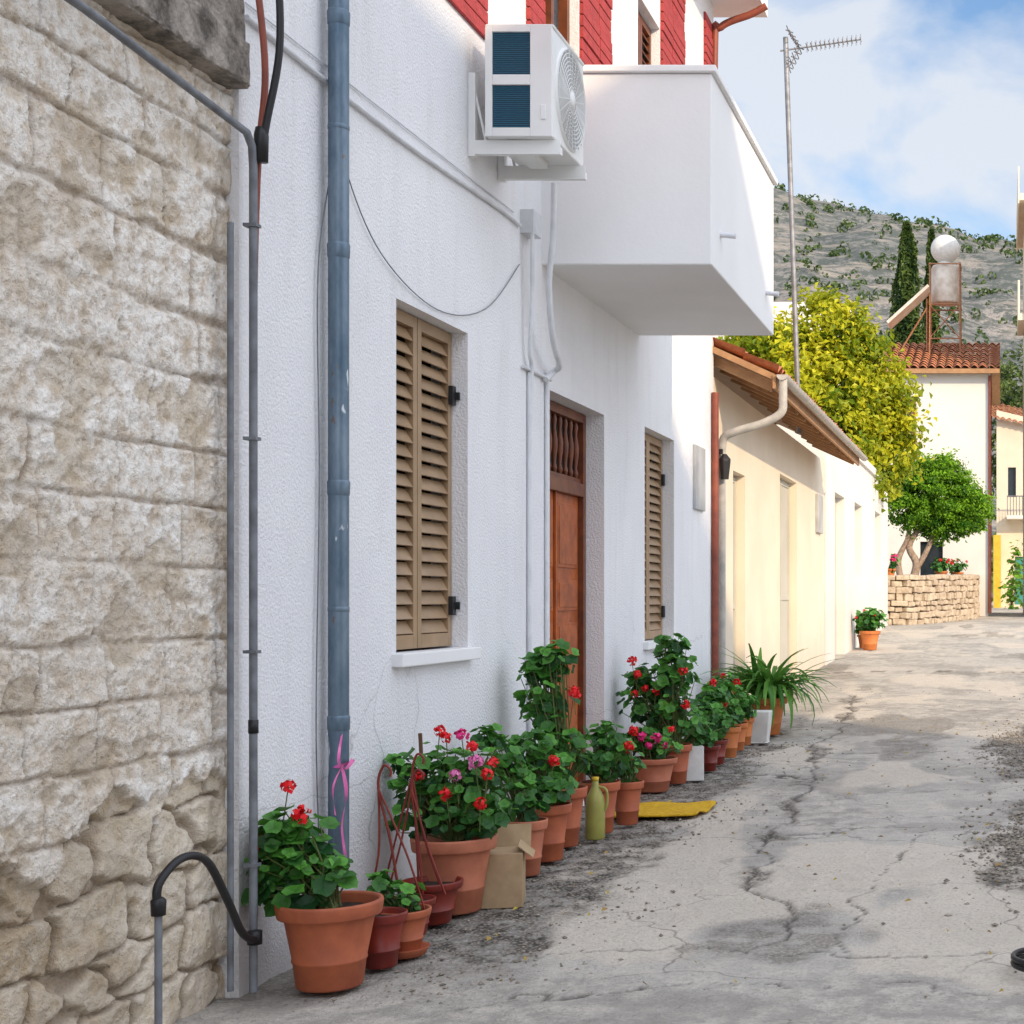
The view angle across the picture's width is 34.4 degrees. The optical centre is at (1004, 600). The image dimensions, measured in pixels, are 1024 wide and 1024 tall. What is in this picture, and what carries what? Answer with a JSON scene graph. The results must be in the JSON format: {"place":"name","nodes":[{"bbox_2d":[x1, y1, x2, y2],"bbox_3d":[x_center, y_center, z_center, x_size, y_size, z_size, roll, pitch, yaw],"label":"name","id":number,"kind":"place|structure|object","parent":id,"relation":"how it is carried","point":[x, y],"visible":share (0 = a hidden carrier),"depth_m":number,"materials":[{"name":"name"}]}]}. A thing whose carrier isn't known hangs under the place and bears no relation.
{"place":"outdoors","nodes":[
{"label":"outdoors","id":0,"kind":"place"},
{"bbox_2d":[173,602,1023,1023],"bbox_3d":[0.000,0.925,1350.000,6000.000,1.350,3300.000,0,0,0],"label":"street ground","id":1,"kind":"structure","parent":0,"point":[791,946],"depth_m":7.42,"materials":[{"name":"concrete"}]},
{"bbox_2d":[0,0,234,1023],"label":"stone wall","id":2,"kind":"structure","parent":1,"relation":"on","point":[115,174],"depth_m":4.94,"materials":[{"name":"beige stone"}]},
{"bbox_2d":[92,0,249,89],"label":"coping","id":3,"kind":"object","parent":2,"relation":"on","point":[207,37],"visible":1,"depth_m":5.37,"materials":[{"name":"stone"}]},
{"bbox_2d":[150,851,261,1023],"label":"garden hose","id":4,"kind":"object","parent":1,"relation":"on","point":[158,902],"visible":1,"depth_m":5.00,"materials":[{"name":"black rubber"}]},
{"bbox_2d":[241,779,383,992],"bbox_3d":[-2.657,1.086,5.820,0.501,0.798,0.387,0,0,0],"label":"potted geranium","id":5,"kind":"object","parent":1,"relation":"on","point":[328,924],"visible":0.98,"depth_m":5.75,"materials":[{"name":"ceramic"}]},
{"bbox_2d":[365,907,407,969],"bbox_3d":[-2.520,1.369,6.100,0.206,0.220,0.206,0,0,0],"label":"plant pot","id":6,"kind":"object","parent":1,"relation":"on","point":[384,944],"visible":0.7,"depth_m":6.04,"materials":[{"name":"red plastic"}]},
{"bbox_2d":[366,869,431,959],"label":"potted seedling","id":7,"kind":"object","parent":1,"relation":"on","point":[413,944],"visible":0.67,"depth_m":6.24,"materials":[{"name":"ceramic"}]},
{"bbox_2d":[394,894,435,934],"bbox_3d":[-2.600,1.387,6.620,0.206,0.160,0.206,0,0,0],"label":"hanging pot","id":8,"kind":"object","parent":1,"relation":"on","point":[429,899],"visible":0.21,"depth_m":6.62,"materials":[{"name":"orange ceramic"}]},
{"bbox_2d":[371,753,463,925],"bbox_3d":[-2.624,1.074,6.643,0.361,0.775,0.686,0,0,-5],"label":"hanging pot","id":9,"kind":"object","parent":1,"relation":"on","point":[445,893],"visible":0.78,"depth_m":6.72,"materials":[{"name":"red plastic"}]},
{"bbox_2d":[383,725,518,914],"bbox_3d":[-2.587,1.015,7.080,0.528,0.881,0.518,0,0,-45],"label":"potted geranium","id":10,"kind":"object","parent":1,"relation":"on","point":[461,823],"visible":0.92,"depth_m":6.99,"materials":[{"name":"plant"}]},
{"bbox_2d":[216,0,713,997],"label":"walls","id":11,"kind":"structure","parent":1,"relation":"on","point":[444,242],"depth_m":7.41,"materials":[{"name":"white paint"}]},
{"bbox_2d":[64,0,283,992],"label":"wall pipes","id":12,"kind":"object","parent":11,"relation":"attached to","point":[258,150],"depth_m":5.66,"materials":[{"name":"grey metal"}]},
{"bbox_2d":[327,0,349,857],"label":"drainpipe","id":13,"kind":"object","parent":11,"relation":"attached to","point":[338,481],"visible":0.95,"depth_m":6.40,"materials":[{"name":"grey metal"}]},
{"bbox_2d":[332,734,354,857],"bbox_3d":[-2.807,0.827,6.384,0.106,0.524,0.174,0,0,-20],"label":"pink ribbon","id":14,"kind":"object","parent":13,"relation":"attached to","point":[348,764],"visible":0.99,"depth_m":6.36,"materials":[{"name":"pink fabric"}]},
{"bbox_2d":[244,2,561,731],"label":"conduits","id":15,"kind":"object","parent":11,"relation":"attached to","point":[530,224],"visible":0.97,"depth_m":9.12,"materials":[{"name":"white plastic"}]},
{"bbox_2d":[315,179,519,835],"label":"wires","id":16,"kind":"object","parent":11,"relation":"attached to","point":[319,449],"visible":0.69,"depth_m":6.35,"materials":[{"name":"white plastic"}]},
{"bbox_2d":[396,324,650,650],"bbox_3d":[-3.099,-1.860,9.775,0.001,6.480,6.950,0,0,0],"label":"interior backing","id":17,"kind":"object","parent":11,"relation":"attached to","point":[400,353],"visible":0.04,"depth_m":8.04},
{"bbox_2d":[468,24,586,181],"bbox_3d":[-2.649,-2.750,8.413,0.498,0.700,0.626,0,0,0],"label":"air conditioner unit","id":18,"kind":"object","parent":11,"relation":"attached to","point":[534,129],"visible":1,"depth_m":8.14,"materials":[{"name":"white metal"}]},
{"bbox_2d":[396,308,661,649],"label":"window shutters","id":19,"kind":"object","parent":11,"relation":"attached to","point":[416,333],"depth_m":7.87,"materials":[{"name":"brown wood"}]},
{"bbox_2d":[392,638,679,805],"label":"sills","id":20,"kind":"structure","parent":11,"relation":"attached to","point":[421,657],"depth_m":7.61,"materials":[{"name":"white paint"}]},
{"bbox_2d":[448,386,664,616],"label":"hinges","id":21,"kind":"object","parent":11,"relation":"attached to","point":[453,397],"visible":1,"depth_m":8.12,"materials":[{"name":"black metal"}]},
{"bbox_2d":[550,400,585,781],"bbox_3d":[-3.070,0.013,10.285,0.100,2.695,1.300,0,0,0],"label":"door frame","id":22,"kind":"object","parent":11,"relation":"attached to","point":[570,448],"visible":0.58,"depth_m":10.84,"materials":[{"name":"brown wood"}]},
{"bbox_2d":[550,491,577,781],"bbox_3d":[-3.075,0.310,10.285,0.050,2.100,1.170,0,0,0],"label":"door leaf","id":23,"kind":"object","parent":22,"relation":"in","point":[564,567],"visible":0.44,"depth_m":10.53,"materials":[{"name":"brown wood"}]},
{"bbox_2d":[448,0,712,64],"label":"red brick trim","id":24,"kind":"structure","parent":11,"relation":"attached to","point":[595,43],"depth_m":10.76,"materials":[{"name":"brick"}]},
{"bbox_2d":[545,0,650,64],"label":"frames","id":25,"kind":"structure","parent":11,"relation":"attached to","point":[644,30],"depth_m":10.25,"materials":[{"name":"brown wood"}]},
{"bbox_2d":[542,74,773,335],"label":"balcony","id":26,"kind":"structure","parent":11,"relation":"attached to","point":[664,195],"depth_m":9.46,"materials":[{"name":"white paint"}]},
{"bbox_2d":[583,65,777,184],"bbox_3d":[-2.353,-3.323,10.730,1.098,0.044,2.600,0,0,0],"label":"balcony coping","id":27,"kind":"object","parent":26,"relation":"on","point":[662,69],"visible":0.38,"depth_m":9.45,"materials":[{"name":"white paint"}]},
{"bbox_2d":[720,232,778,295],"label":"balcony spouts","id":28,"kind":"object","parent":26,"relation":"attached to","point":[733,236],"visible":0.7,"depth_m":9.74,"materials":[{"name":"white plastic"}]},
{"bbox_2d":[693,444,704,510],"bbox_3d":[-2.885,-1.150,14.275,0.030,0.600,0.450,0,0,0],"label":"meter box","id":29,"kind":"object","parent":11,"relation":"attached to","point":[698,477],"visible":1,"depth_m":14.16,"materials":[{"name":"white plastic"}]},
{"bbox_2d":[710,0,767,16],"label":"roof slab","id":30,"kind":"structure","parent":11,"relation":"on","point":[727,8],"depth_m":15.04,"materials":[{"name":"white paint"}]},
{"bbox_2d":[712,3,767,676],"bbox_3d":[-2.616,-2.295,14.915,0.564,7.189,0.100,0,0,0],"label":"brown downpipe","id":31,"kind":"object","parent":11,"relation":"attached to","point":[717,27],"visible":0.69,"depth_m":14.90,"materials":[{"name":"brown metal"}]},
{"bbox_2d":[481,823,534,908],"bbox_3d":[-2.404,1.284,7.312,0.247,0.361,0.274,0,0,-14],"label":"cardboard box","id":32,"kind":"object","parent":1,"relation":"on","point":[505,882],"visible":0.73,"depth_m":7.19,"materials":[{"name":"beige cardboard"}]},
{"bbox_2d":[470,722,550,876],"bbox_3d":[-2.576,1.039,7.924,0.418,0.796,0.309,0,0,21],"label":"potted geranium","id":33,"kind":"object","parent":1,"relation":"on","point":[520,775],"visible":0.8,"depth_m":7.87,"materials":[{"name":"plant"}]},
{"bbox_2d":[498,727,578,861],"bbox_3d":[-2.561,1.063,8.307,0.437,0.729,0.376,0,0,0],"label":"potted geranium","id":34,"kind":"object","parent":1,"relation":"on","point":[544,756],"visible":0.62,"depth_m":8.23,"materials":[{"name":"plant"}]},
{"bbox_2d":[513,638,594,847],"bbox_3d":[-2.608,0.819,8.714,0.442,1.198,0.378,0,0,37],"label":"potted geranium","id":35,"kind":"object","parent":1,"relation":"on","point":[546,710],"visible":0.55,"depth_m":8.67,"materials":[{"name":"plant"}]},
{"bbox_2d":[585,777,608,839],"bbox_3d":[-2.418,1.229,8.930,0.115,0.367,0.115,0,0,45],"label":"plastic jug","id":36,"kind":"object","parent":1,"relation":"on","point":[596,806],"visible":1,"depth_m":8.89,"materials":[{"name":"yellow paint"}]},
{"bbox_2d":[574,720,631,833],"bbox_3d":[-2.434,1.069,9.155,0.350,0.678,0.355,0,0,0],"label":"potted geranium","id":37,"kind":"object","parent":1,"relation":"on","point":[603,765],"visible":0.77,"depth_m":9.10,"materials":[{"name":"plant"}]},
{"bbox_2d":[605,735,646,824],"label":"potted geranium","id":38,"kind":"object","parent":1,"relation":"on","point":[628,801],"visible":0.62,"depth_m":9.39,"materials":[{"name":"ceramic"}]},
{"bbox_2d":[285,688,1023,1020],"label":"gravel","id":39,"kind":"structure","parent":1,"relation":"on","point":[1019,841],"depth_m":8.61,"materials":[{"name":"grey gravel"}]},
{"bbox_2d":[625,725,683,792],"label":"potted geranium","id":40,"kind":"object","parent":1,"relation":"on","point":[659,762],"visible":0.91,"depth_m":10.75,"materials":[{"name":"ceramic"}]},
{"bbox_2d":[615,633,702,783],"bbox_3d":[-2.568,0.802,11.251,0.650,1.121,0.471,0,0,0],"label":"potted geranium","id":41,"kind":"object","parent":1,"relation":"on","point":[662,694],"visible":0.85,"depth_m":11.19,"materials":[{"name":"plant"}]},
{"bbox_2d":[614,800,715,817],"bbox_3d":[-2.259,1.372,9.921,0.637,0.042,0.642,0,0,0],"label":"door mat","id":42,"kind":"object","parent":1,"relation":"on","point":[660,809],"depth_m":9.92,"materials":[{"name":"yellow fabric"}]},
{"bbox_2d":[679,701,737,780],"bbox_3d":[-2.309,1.073,11.564,0.393,0.576,0.563,0,0,35],"label":"white planter box","id":43,"kind":"object","parent":1,"relation":"on","point":[709,733],"visible":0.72,"depth_m":11.47,"materials":[{"name":"green plant"}]},
{"bbox_2d":[691,675,735,770],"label":"potted geranium","id":44,"kind":"object","parent":1,"relation":"on","point":[717,690],"visible":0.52,"depth_m":11.91,"materials":[{"name":"green plant"}]},
{"bbox_2d":[700,683,737,764],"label":"potted geranium","id":45,"kind":"object","parent":1,"relation":"on","point":[722,742],"visible":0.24,"depth_m":12.30,"materials":[{"name":"orange plastic"}]},
{"bbox_2d":[706,678,747,757],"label":"potted geranium","id":46,"kind":"object","parent":1,"relation":"on","point":[732,736],"visible":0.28,"depth_m":12.74,"materials":[{"name":"green plant"}]},
{"bbox_2d":[714,672,756,750],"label":"potted geranium","id":47,"kind":"object","parent":1,"relation":"on","point":[735,679],"visible":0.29,"depth_m":13.27,"materials":[{"name":"green plant"}]},
{"bbox_2d":[736,693,759,744],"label":"potted geranium","id":48,"kind":"object","parent":1,"relation":"on","point":[748,735],"visible":0.28,"depth_m":13.66,"materials":[{"name":"orange ceramic"}]},
{"bbox_2d":[486,718,1017,991],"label":"fallen leaves","id":49,"kind":"object","parent":1,"relation":"on","point":[604,908],"visible":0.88,"depth_m":8.45,"materials":[{"name":"brown plant"}]},
{"bbox_2d":[750,710,772,742],"bbox_3d":[-2.270,1.167,13.950,0.228,0.290,0.228,0,0,0],"label":"white planter box","id":50,"kind":"object","parent":1,"relation":"on","point":[761,728],"visible":0.6,"depth_m":13.85,"materials":[{"name":"white plastic"}]},
{"bbox_2d":[714,377,823,694],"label":"walls","id":51,"kind":"structure","parent":1,"relation":"on","point":[765,460],"depth_m":18.83,"materials":[{"name":"beige paint"}]},
{"bbox_2d":[719,449,730,479],"bbox_3d":[-2.811,-1.350,15.013,0.178,0.300,0.111,0,0,23],"label":"wall lantern","id":52,"kind":"object","parent":51,"relation":"attached to","point":[724,463],"depth_m":14.96,"materials":[{"name":"black metal"}]},
{"bbox_2d":[733,476,787,680],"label":"doors","id":53,"kind":"structure","parent":51,"relation":"attached to","point":[784,572],"depth_m":20.93,"materials":[{"name":"beige wood"}]},
{"bbox_2d":[733,476,788,672],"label":"door battens","id":54,"kind":"object","parent":51,"relation":"attached to","point":[786,486],"depth_m":20.48,"materials":[{"name":"beige wood"}]},
{"bbox_2d":[713,346,858,465],"bbox_3d":[-4.658,-3.235,19.300,4.776,2.292,8.640,0,0,0],"label":"roof timber","id":55,"kind":"object","parent":51,"relation":"attached to","point":[755,386],"visible":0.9,"depth_m":17.64,"materials":[{"name":"brown wood"}]},
{"bbox_2d":[713,337,860,449],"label":"roof tiles","id":56,"kind":"object","parent":55,"relation":"on","point":[743,354],"visible":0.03,"depth_m":15.08,"materials":[{"name":"brown tile"}]},
{"bbox_2d":[780,25,861,433],"bbox_3d":[-2.443,-4.881,20.027,1.059,5.365,0.430,0,0,0],"label":"tv antenna","id":57,"kind":"object","parent":55,"relation":"attached to","point":[787,67],"visible":1,"depth_m":19.97,"materials":[{"name":"metal"}]},
{"bbox_2d":[816,494,822,533],"bbox_3d":[-2.905,-1.350,23.700,0.050,0.600,0.600,0,0,0],"label":"wall box","id":58,"kind":"object","parent":51,"relation":"attached to","point":[819,513],"visible":1,"depth_m":23.51,"materials":[{"name":"white plastic"}]},
{"bbox_2d":[700,643,844,734],"bbox_3d":[-2.202,0.850,14.633,1.322,0.896,1.541,0,0,0],"label":"agapanthus plant","id":59,"kind":"object","parent":1,"relation":"on","point":[762,683],"visible":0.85,"depth_m":14.41,"materials":[{"name":"green plant"}]},
{"bbox_2d":[714,302,850,339],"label":"flat roof house","id":60,"kind":"structure","parent":1,"relation":"on","point":[783,306],"depth_m":55.00,"materials":[{"name":"white paint"}]},
{"bbox_2d":[719,374,867,679],"bbox_3d":[-2.508,-0.490,19.315,0.726,3.480,8.770,0,0,0],"label":"gutter","id":61,"kind":"object","parent":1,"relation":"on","point":[786,381],"visible":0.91,"depth_m":15.06,"materials":[{"name":"white metal"}]},
{"bbox_2d":[716,282,939,512],"bbox_3d":[-4.587,-3.168,34.522,6.188,8.147,4.166,0,0,0],"label":"lemon green tree","id":62,"kind":"object","parent":1,"relation":"on","point":[860,402],"visible":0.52,"depth_m":34.17,"materials":[{"name":"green plant"}]},
{"bbox_2d":[777,425,887,664],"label":"walls","id":63,"kind":"structure","parent":1,"relation":"on","point":[861,551],"depth_m":28.25,"materials":[{"name":"white paint"}]},
{"bbox_2d":[835,498,835,654],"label":"shutters","id":64,"kind":"object","parent":63,"relation":"attached to","point":[835,576],"visible":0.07,"depth_m":27.25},
{"bbox_2d":[859,458,881,480],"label":"cornice","id":65,"kind":"structure","parent":63,"relation":"attached to","point":[869,467],"depth_m":32.00,"materials":[{"name":"white paint"}]},
{"bbox_2d":[854,629,862,647],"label":"potted geranium","id":66,"kind":"object","parent":1,"relation":"on","point":[859,638],"visible":0.19,"depth_m":29.12,"materials":[{"name":"orange ceramic"}]},
{"bbox_2d":[852,607,887,649],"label":"potted geranium","id":67,"kind":"object","parent":1,"relation":"on","point":[867,623],"visible":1,"depth_m":28.49,"materials":[{"name":"green plant"}]},
{"bbox_2d":[886,220,925,368],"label":"cypress tree","id":68,"kind":"object","parent":1,"relation":"on","point":[905,284],"visible":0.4,"depth_m":60.69,"materials":[{"name":"green plant"}]},
{"bbox_2d":[838,354,989,615],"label":"walls","id":69,"kind":"structure","parent":1,"relation":"on","point":[958,408],"depth_m":46.50,"materials":[{"name":"white paint"}]},
{"bbox_2d":[909,400,915,442],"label":"window frames","id":70,"kind":"structure","parent":69,"relation":"attached to","point":[913,413],"depth_m":46.42,"materials":[{"name":"brown wood"}]},
{"bbox_2d":[893,407,942,574],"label":"glass","id":71,"kind":"object","parent":69,"relation":"attached to","point":[933,553],"visible":0.2,"depth_m":46.65,"materials":[{"name":"black glass"}]},
{"bbox_2d":[887,347,999,405],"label":"eaves","id":72,"kind":"object","parent":69,"relation":"attached to","point":[994,372],"visible":0.55,"depth_m":46.47,"materials":[{"name":"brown wood"}]},
{"bbox_2d":[799,342,999,375],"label":"roof tiles","id":73,"kind":"object","parent":72,"relation":"on","point":[975,361],"visible":0.3,"depth_m":49.63,"materials":[{"name":"ceramic"}]},
{"bbox_2d":[886,235,961,368],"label":"solar water heater","id":74,"kind":"object","parent":73,"relation":"on","point":[942,288],"visible":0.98,"depth_m":48.58,"materials":[{"name":"metal"}]},
{"bbox_2d":[988,375,991,612],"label":"downpipe","id":75,"kind":"object","parent":69,"relation":"attached to","point":[990,492],"visible":0.91,"depth_m":46.40,"materials":[{"name":"brown metal"}]},
{"bbox_2d":[888,580,945,612],"bbox_3d":[-2.080,0.073,42.195,2.140,1.455,8.690,0,0,0],"label":"earth fill","id":76,"kind":"object","parent":1,"relation":"on","point":[900,606],"visible":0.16,"depth_m":38.08,"materials":[{"name":"soil"}]},
{"bbox_2d":[888,553,899,574],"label":"potted shrub","id":77,"kind":"object","parent":76,"relation":"on","point":[892,566],"visible":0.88,"depth_m":38.46,"materials":[{"name":"green plant"}]},
{"bbox_2d":[930,557,954,573],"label":"potted shrub","id":78,"kind":"object","parent":76,"relation":"on","point":[940,567],"visible":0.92,"depth_m":41.78,"materials":[{"name":"green plant"}]},
{"bbox_2d":[888,447,998,575],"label":"ficus tree","id":79,"kind":"object","parent":76,"relation":"on","point":[962,507],"visible":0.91,"depth_m":41.60,"materials":[{"name":"green plant"}]},
{"bbox_2d":[949,558,968,574],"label":"potted shrub","id":80,"kind":"object","parent":76,"relation":"on","point":[958,567],"visible":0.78,"depth_m":43.07,"materials":[{"name":"green plant"}]},
{"bbox_2d":[921,227,941,368],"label":"cypress tree","id":81,"kind":"object","parent":1,"relation":"on","point":[931,259],"visible":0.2,"depth_m":62.83,"materials":[{"name":"green plant"}]},
{"bbox_2d":[888,574,979,624],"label":"stone wall","id":82,"kind":"structure","parent":1,"relation":"on","point":[957,594],"depth_m":39.15,"materials":[{"name":"beige stone"}]},
{"bbox_2d":[992,530,996,601],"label":"distant trees","id":83,"kind":"object","parent":1,"relation":"on","point":[995,533],"depth_m":154.85,"materials":[{"name":"green plant"}]},
{"bbox_2d":[993,535,1000,607],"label":"yellow pier","id":84,"kind":"structure","parent":1,"relation":"on","point":[996,569],"depth_m":65.00,"materials":[{"name":"paint"}]},
{"bbox_2d":[983,340,1022,497],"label":"pine tree","id":85,"kind":"object","parent":1,"relation":"on","point":[1011,397],"visible":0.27,"depth_m":79.20,"materials":[{"name":"green plant"}]},
{"bbox_2d":[997,410,1022,607],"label":"walls","id":86,"kind":"structure","parent":1,"relation":"on","point":[1009,444],"depth_m":66.00,"materials":[{"name":"beige paint"}]},
{"bbox_2d":[992,404,1022,422],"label":"roof tiles","id":87,"kind":"object","parent":86,"relation":"on","point":[1007,408],"visible":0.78,"depth_m":67.99,"materials":[{"name":"ceramic"}]},
{"bbox_2d":[1008,468,1015,494],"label":"glass","id":88,"kind":"object","parent":86,"relation":"attached to","point":[1011,481],"visible":0.8,"depth_m":66.15,"materials":[{"name":"grey glass"}]},
{"bbox_2d":[1007,515,1022,519],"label":"balcony slab","id":89,"kind":"structure","parent":86,"relation":"attached to","point":[1014,517],"depth_m":65.00,"materials":[{"name":"white concrete"}]},
{"bbox_2d":[1007,495,1022,514],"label":"balcony rail","id":90,"kind":"object","parent":89,"relation":"on","point":[1013,496],"visible":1,"depth_m":65.02,"materials":[{"name":"white metal"}]},
{"bbox_2d":[1015,557,1022,604],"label":"door","id":91,"kind":"structure","parent":86,"relation":"attached to","point":[1021,580],"depth_m":66.15,"materials":[{"name":"teal paint"}]},
{"bbox_2d":[998,540,1022,608],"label":"climbing shrub","id":92,"kind":"object","parent":1,"relation":"on","point":[1012,587],"visible":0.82,"depth_m":60.11,"materials":[{"name":"green plant"}]},
{"bbox_2d":[1010,947,1023,971],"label":"hose coil","id":93,"kind":"object","parent":1,"relation":"on","point":[1017,959],"visible":1,"depth_m":5.99,"materials":[{"name":"black rubber"}]},
{"bbox_2d":[1023,236,1023,613],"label":"walls","id":94,"kind":"structure","parent":1,"relation":"on","point":[1023,431],"depth_m":49.40,"materials":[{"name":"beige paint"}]},
{"bbox_2d":[1016,166,1023,335],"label":"eaves and balcony","id":95,"kind":"object","parent":94,"relation":"on","point":[1019,241],"visible":1,"depth_m":46.63,"materials":[{"name":"beige paint"}]},
{"bbox_2d":[714,0,1023,240],"label":"sky","id":96,"kind":"structure","parent":0,"point":[923,117],"materials":[{"name":"blue"}]},
{"bbox_2d":[774,188,1022,597],"bbox_3d":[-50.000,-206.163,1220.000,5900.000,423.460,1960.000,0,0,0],"label":"hill","id":97,"kind":"structure","parent":0,"point":[860,238],"depth_m":872.03,"materials":[{"name":"grey stone"}]},
{"bbox_2d":[774,183,1022,540],"bbox_3d":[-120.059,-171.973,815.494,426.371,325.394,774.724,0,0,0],"label":"hillside bushes","id":98,"kind":"object","parent":97,"relation":"on","point":[927,222],"visible":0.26,"depth_m":878.73,"materials":[{"name":"green plant"}]}
]}

